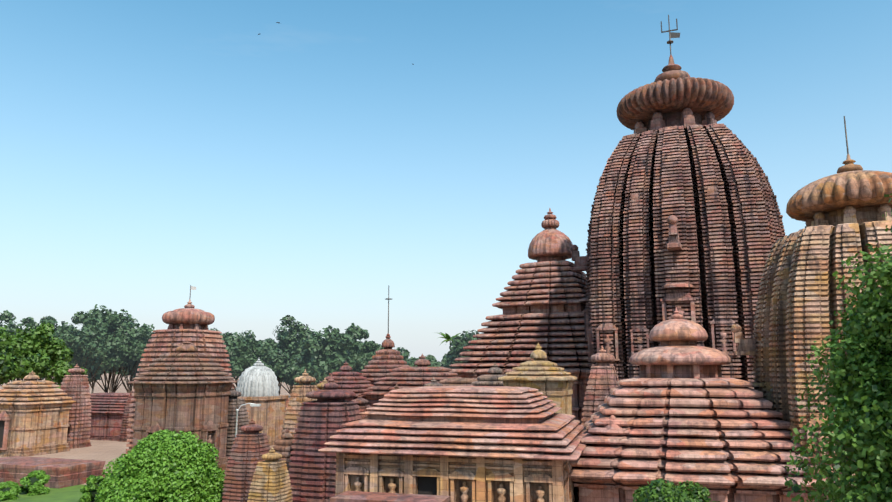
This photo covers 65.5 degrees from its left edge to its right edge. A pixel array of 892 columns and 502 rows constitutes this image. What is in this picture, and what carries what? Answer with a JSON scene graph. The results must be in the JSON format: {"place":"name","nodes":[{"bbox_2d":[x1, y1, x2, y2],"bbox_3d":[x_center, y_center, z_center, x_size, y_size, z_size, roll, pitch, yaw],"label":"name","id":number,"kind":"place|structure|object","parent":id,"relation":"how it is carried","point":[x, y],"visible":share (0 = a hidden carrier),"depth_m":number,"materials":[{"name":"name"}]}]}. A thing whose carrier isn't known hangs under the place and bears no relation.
{"place":"outdoors","nodes":[
{"label":"outdoors","id":0,"kind":"place"},
{"bbox_2d":[0,485,223,501],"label":"lawn grass","id":1,"kind":"structure","parent":0,"point":[70,494],"depth_m":52.49,"materials":[{"name":"green plant"}]},
{"bbox_2d":[0,373,289,484],"bbox_3d":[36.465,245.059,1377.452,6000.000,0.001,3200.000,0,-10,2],"label":"terrain","id":2,"kind":"structure","parent":0,"point":[106,451],"depth_m":83.40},
{"bbox_2d":[0,487,10,491],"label":"bush","id":3,"kind":"object","parent":2,"relation":"on","point":[6,489],"visible":0.1,"depth_m":51.25,"materials":[{"name":"green plant"}]},
{"bbox_2d":[0,481,19,500],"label":"lawn shrub","id":4,"kind":"object","parent":2,"relation":"on","point":[12,493],"visible":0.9,"depth_m":51.27,"materials":[{"name":"green plant"}]},
{"bbox_2d":[0,336,52,384],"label":"tree foliage","id":5,"kind":"object","parent":2,"relation":"on","point":[12,367],"depth_m":103.15,"materials":[{"name":"green plant"}]},
{"bbox_2d":[0,310,54,384],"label":"tree foliage","id":6,"kind":"object","parent":2,"relation":"on","point":[7,316],"depth_m":162.11,"materials":[{"name":"green plant"}]},
{"bbox_2d":[19,470,49,495],"bbox_3d":[-31.942,18.052,53.890,2.585,1.998,2.034,-4,-11,24],"label":"lawn shrub","id":7,"kind":"object","parent":2,"relation":"on","point":[37,488],"visible":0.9,"depth_m":53.43,"materials":[{"name":"green plant"}]},
{"bbox_2d":[26,477,44,489],"bbox_3d":[-31.973,18.239,53.940,1.359,1.358,1.325,0,-10,2],"label":"bush","id":8,"kind":"object","parent":2,"relation":"on","point":[33,479],"visible":0.23,"depth_m":53.59,"materials":[{"name":"green plant"}]},
{"bbox_2d":[0,321,73,382],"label":"tree","id":9,"kind":"object","parent":2,"relation":"on","point":[40,340],"depth_m":118.62,"materials":[{"name":"green plant"}]},
{"bbox_2d":[0,371,75,456],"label":"small temple","id":10,"kind":"structure","parent":2,"relation":"on","point":[34,415],"depth_m":78.63,"materials":[{"name":"beige stone"}]},
{"bbox_2d":[15,316,86,384],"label":"tree foliage","id":11,"kind":"object","parent":2,"relation":"on","point":[50,320],"depth_m":162.50,"materials":[{"name":"green plant"}]},
{"bbox_2d":[0,456,105,488],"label":"plinth wall","id":12,"kind":"structure","parent":2,"relation":"on","point":[62,472],"depth_m":58.16,"materials":[{"name":"red stone"}]},
{"bbox_2d":[42,329,79,384],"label":"tree foliage","id":13,"kind":"object","parent":2,"relation":"on","point":[71,359],"depth_m":161.27,"materials":[{"name":"green plant"}]},
{"bbox_2d":[54,360,87,388],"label":"tree","id":14,"kind":"object","parent":2,"relation":"on","point":[62,369],"depth_m":108.56,"materials":[{"name":"green plant"}]},
{"bbox_2d":[60,365,90,448],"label":"small shrine","id":15,"kind":"object","parent":2,"relation":"on","point":[75,386],"visible":0.75,"depth_m":86.11,"materials":[{"name":"brown stone"}]},
{"bbox_2d":[51,311,125,382],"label":"tree foliage","id":16,"kind":"object","parent":2,"relation":"on","point":[92,343],"depth_m":151.12,"materials":[{"name":"green plant"}]},
{"bbox_2d":[81,325,97,393],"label":"tree trunk","id":17,"kind":"object","parent":2,"relation":"on","point":[92,385],"depth_m":204.95,"materials":[{"name":"brown plant"}]},
{"bbox_2d":[78,474,103,501],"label":"lawn shrub","id":18,"kind":"object","parent":2,"relation":"on","point":[92,480],"visible":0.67,"depth_m":49.74,"materials":[{"name":"green plant"}]},
{"bbox_2d":[79,364,103,383],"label":"tree foliage","id":19,"kind":"object","parent":2,"relation":"on","point":[97,377],"depth_m":206.40,"materials":[{"name":"green plant"}]},
{"bbox_2d":[87,483,99,501],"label":"bush","id":20,"kind":"object","parent":2,"relation":"on","point":[94,493],"visible":0.19,"depth_m":49.81,"materials":[{"name":"green plant"}]},
{"bbox_2d":[76,316,137,392],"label":"tree trunk","id":21,"kind":"object","parent":2,"relation":"on","point":[106,387],"depth_m":169.11,"materials":[{"name":"brown plant"}]},
{"bbox_2d":[71,304,147,392],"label":"tree foliage","id":22,"kind":"object","parent":2,"relation":"on","point":[117,323],"depth_m":157.53,"materials":[{"name":"green plant"}]},
{"bbox_2d":[89,392,129,440],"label":"shrine","id":23,"kind":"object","parent":2,"relation":"on","point":[107,412],"visible":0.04,"depth_m":95.12,"materials":[{"name":"red stone"}]},
{"bbox_2d":[95,364,137,392],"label":"tree trunk","id":24,"kind":"object","parent":2,"relation":"on","point":[110,387],"depth_m":206.78,"materials":[{"name":"brown plant"}]},
{"bbox_2d":[118,391,134,441],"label":"shrine","id":25,"kind":"object","parent":2,"relation":"on","point":[124,432],"visible":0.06,"depth_m":93.03,"materials":[{"name":"red stone"}]},
{"bbox_2d":[104,323,154,392],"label":"tree foliage","id":26,"kind":"object","parent":2,"relation":"on","point":[135,355],"depth_m":157.47,"materials":[{"name":"green plant"}]},
{"bbox_2d":[94,429,224,501],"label":"lawn shrub","id":27,"kind":"object","parent":2,"relation":"on","point":[139,470],"depth_m":47.08,"materials":[{"name":"green plant"}]},
{"bbox_2d":[123,285,232,456],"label":"temple tower","id":28,"kind":"structure","parent":2,"relation":"on","point":[189,322],"depth_m":72.88,"materials":[{"name":"red stone"}]},
{"bbox_2d":[128,340,237,472],"bbox_3d":[-24.529,14.388,64.707,7.323,12.378,7.323,-4,-10,21],"label":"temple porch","id":29,"kind":"object","parent":2,"relation":"on","point":[185,389],"visible":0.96,"depth_m":62.72,"materials":[{"name":"brown stone"}]},
{"bbox_2d":[210,328,250,376],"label":"tree foliage","id":30,"kind":"object","parent":2,"relation":"on","point":[232,343],"visible":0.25,"depth_m":159.84,"materials":[{"name":"green plant"}]},
{"bbox_2d":[226,388,248,461],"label":"small shrine","id":31,"kind":"object","parent":2,"relation":"on","point":[234,403],"visible":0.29,"depth_m":67.33,"materials":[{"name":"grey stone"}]},
{"bbox_2d":[222,417,270,501],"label":"small shrine","id":32,"kind":"object","parent":2,"relation":"on","point":[250,446],"visible":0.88,"depth_m":47.18,"materials":[{"name":"stone"}]},
{"bbox_2d":[233,330,259,390],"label":"tree foliage","id":33,"kind":"object","parent":2,"relation":"on","point":[249,338],"depth_m":168.81,"materials":[{"name":"green plant"}]},
{"bbox_2d":[235,403,260,436],"bbox_3d":[-13.816,14.139,47.826,1.760,7.182,0.304,0,-10,2],"label":"lamp post","id":34,"kind":"object","parent":2,"relation":"on","point":[253,405],"visible":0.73,"depth_m":48.26,"materials":[{"name":"white metal"}]},
{"bbox_2d":[235,359,288,445],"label":"domed shrine","id":35,"kind":"object","parent":2,"relation":"on","point":[258,382],"visible":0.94,"depth_m":88.49,"materials":[{"name":"beige stone"}]},
{"bbox_2d":[240,340,283,382],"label":"tree foliage","id":36,"kind":"object","parent":2,"relation":"on","point":[258,352],"visible":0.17,"depth_m":163.61,"materials":[{"name":"green plant"}]},
{"bbox_2d":[247,446,292,501],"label":"small shrine","id":37,"kind":"object","parent":2,"relation":"on","point":[271,481],"visible":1,"depth_m":41.48,"materials":[{"name":"stone"}]},
{"bbox_2d":[259,348,299,394],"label":"tree foliage","id":38,"kind":"object","parent":2,"relation":"on","point":[278,363],"depth_m":147.70,"materials":[{"name":"green plant"}]},
{"bbox_2d":[271,428,294,472],"bbox_3d":[-11.524,15.464,49.960,3.208,5.287,3.208,-3,-10,19],"label":"small shrine","id":39,"kind":"object","parent":2,"relation":"on","point":[283,446],"visible":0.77,"depth_m":49.48,"materials":[{"name":"brown stone"}]},
{"bbox_2d":[256,315,321,393],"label":"tree foliage","id":40,"kind":"object","parent":2,"relation":"on","point":[295,343],"depth_m":168.76,"materials":[{"name":"green plant"}]},
{"bbox_2d":[280,369,316,438],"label":"temple tower","id":41,"kind":"structure","parent":2,"relation":"on","point":[297,398],"depth_m":63.56,"materials":[{"name":"stone"}]},
{"bbox_2d":[285,354,319,385],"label":"tree foliage","id":42,"kind":"object","parent":2,"relation":"on","point":[294,357],"visible":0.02,"depth_m":152.17,"materials":[{"name":"green plant"}]},
{"bbox_2d":[316,379,327,389],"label":"temple","id":43,"kind":"structure","parent":2,"relation":"on","point":[321,385],"depth_m":75.97,"materials":[{"name":"stone"}]},
{"bbox_2d":[289,374,361,501],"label":"temple tower","id":44,"kind":"structure","parent":2,"relation":"on","point":[326,415],"depth_m":46.61,"materials":[{"name":"red stone"}]},
{"bbox_2d":[294,325,366,384],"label":"tree foliage","id":45,"kind":"object","parent":2,"relation":"on","point":[335,350],"depth_m":130.70,"materials":[{"name":"green plant"}]},
{"bbox_2d":[316,362,374,405],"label":"temple","id":46,"kind":"structure","parent":2,"relation":"on","point":[356,383],"depth_m":86.58,"materials":[{"name":"red stone"}]},
{"bbox_2d":[328,323,383,372],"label":"tree foliage","id":47,"kind":"object","parent":2,"relation":"on","point":[370,349],"visible":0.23,"depth_m":141.66,"materials":[{"name":"green plant"}]},
{"bbox_2d":[352,394,370,418],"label":"temple","id":48,"kind":"structure","parent":2,"relation":"on","point":[361,403],"depth_m":67.57,"materials":[{"name":"red stone"}]},
{"bbox_2d":[365,384,398,418],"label":"temple","id":49,"kind":"structure","parent":2,"relation":"on","point":[396,386],"depth_m":59.87,"materials":[{"name":"brown stone"}]},
{"bbox_2d":[396,347,409,361],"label":"tree foliage","id":50,"kind":"object","parent":2,"relation":"on","point":[408,354],"depth_m":210.34,"materials":[{"name":"green plant"}]},
{"bbox_2d":[397,349,416,366],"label":"tree foliage","id":51,"kind":"object","parent":2,"relation":"on","point":[410,363],"visible":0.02,"depth_m":135.92,"materials":[{"name":"green plant"}]},
{"bbox_2d":[409,357,436,366],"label":"tree foliage","id":52,"kind":"object","parent":2,"relation":"on","point":[415,359],"depth_m":136.31,"materials":[{"name":"green plant"}]},
{"bbox_2d":[418,355,436,361],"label":"tree foliage","id":53,"kind":"object","parent":2,"relation":"on","point":[430,357],"visible":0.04,"depth_m":207.79,"materials":[{"name":"green plant"}]},
{"bbox_2d":[424,376,442,385],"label":"temple roof","id":54,"kind":"structure","parent":2,"relation":"on","point":[433,382],"depth_m":63.95,"materials":[{"name":"grey stone"}]},
{"bbox_2d":[429,353,446,366],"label":"tree foliage","id":55,"kind":"object","parent":2,"relation":"on","point":[442,362],"visible":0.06,"depth_m":163.66,"materials":[{"name":"green plant"}]},
{"bbox_2d":[443,350,452,366],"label":"tree foliage","id":56,"kind":"object","parent":2,"relation":"on","point":[449,353],"visible":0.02,"depth_m":154.81,"materials":[{"name":"green plant"}]},
{"bbox_2d":[438,332,460,344],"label":"palm","id":57,"kind":"object","parent":2,"relation":"on","point":[447,337],"visible":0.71,"depth_m":167.96,"materials":[{"name":"green plant"}]},
{"bbox_2d":[318,386,586,501],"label":"temple hall","id":58,"kind":"structure","parent":2,"relation":"on","point":[486,444],"depth_m":34.06,"materials":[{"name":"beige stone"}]},
{"bbox_2d":[445,330,479,368],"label":"tree foliage","id":59,"kind":"object","parent":2,"relation":"on","point":[458,343],"visible":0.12,"depth_m":141.51,"materials":[{"name":"green plant"}]},
{"bbox_2d":[471,364,506,385],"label":"small shrine","id":60,"kind":"object","parent":2,"relation":"on","point":[495,371],"visible":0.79,"depth_m":65.09,"materials":[{"name":"grey stone"}]},
{"bbox_2d":[449,208,592,424],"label":"temple","id":61,"kind":"structure","parent":2,"relation":"on","point":[542,305],"depth_m":92.67,"materials":[{"name":"brown stone"}]},
{"bbox_2d":[498,342,576,414],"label":"small temple","id":62,"kind":"structure","parent":2,"relation":"on","point":[551,381],"depth_m":56.34,"materials":[{"name":"stone"}]},
{"bbox_2d":[581,346,619,425],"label":"temple tower","id":63,"kind":"structure","parent":2,"relation":"on","point":[603,380],"depth_m":59.03,"materials":[{"name":"brown stone"}]},
{"bbox_2d":[570,15,801,388],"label":"temple tower","id":64,"kind":"structure","parent":2,"relation":"on","point":[686,217],"depth_m":76.81,"materials":[{"name":"brown stone"}]},
{"bbox_2d":[569,307,851,501],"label":"temple","id":65,"kind":"structure","parent":2,"relation":"on","point":[681,409],"depth_m":36.11,"materials":[{"name":"red stone"}]},
{"bbox_2d":[361,285,409,385],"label":"temple spire","id":66,"kind":"structure","parent":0,"point":[385,361],"depth_m":92.94,"materials":[{"name":"red stone"}]},
{"bbox_2d":[330,491,449,501],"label":"parapet wall","id":67,"kind":"structure","parent":0,"point":[353,496],"depth_m":29.89,"materials":[{"name":"red stone"}]},
{"bbox_2d":[361,353,460,406],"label":"temple roof","id":68,"kind":"structure","parent":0,"point":[422,373],"depth_m":79.78,"materials":[{"name":"red stone"}]},
{"bbox_2d":[0,0,891,361],"label":"sky","id":69,"kind":"structure","parent":0,"point":[304,168],"materials":[{"name":"blue"}]},
{"bbox_2d":[440,378,477,385],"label":"temple roof","id":70,"kind":"structure","parent":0,"point":[457,382],"depth_m":70.67,"materials":[{"name":"brown stone"}]},
{"bbox_2d":[633,478,719,501],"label":"bush","id":71,"kind":"object","parent":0,"point":[658,490],"visible":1,"depth_m":13.79,"materials":[{"name":"green plant"}]},
{"bbox_2d":[731,116,891,501],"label":"temple tower","id":72,"kind":"structure","parent":0,"point":[801,297],"depth_m":36.68,"materials":[{"name":"beige stone"}]},
{"bbox_3d":[12.142,6.083,13.075,4.754,11.802,4.208,0,-10,2],"label":"tree trunk","id":73,"kind":"object","parent":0,"visible":0},
{"bbox_2d":[784,193,891,501],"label":"tree","id":74,"kind":"object","parent":73,"relation":"attached to","point":[860,389],"visible":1,"depth_m":14.31,"materials":[{"name":"green plant"}]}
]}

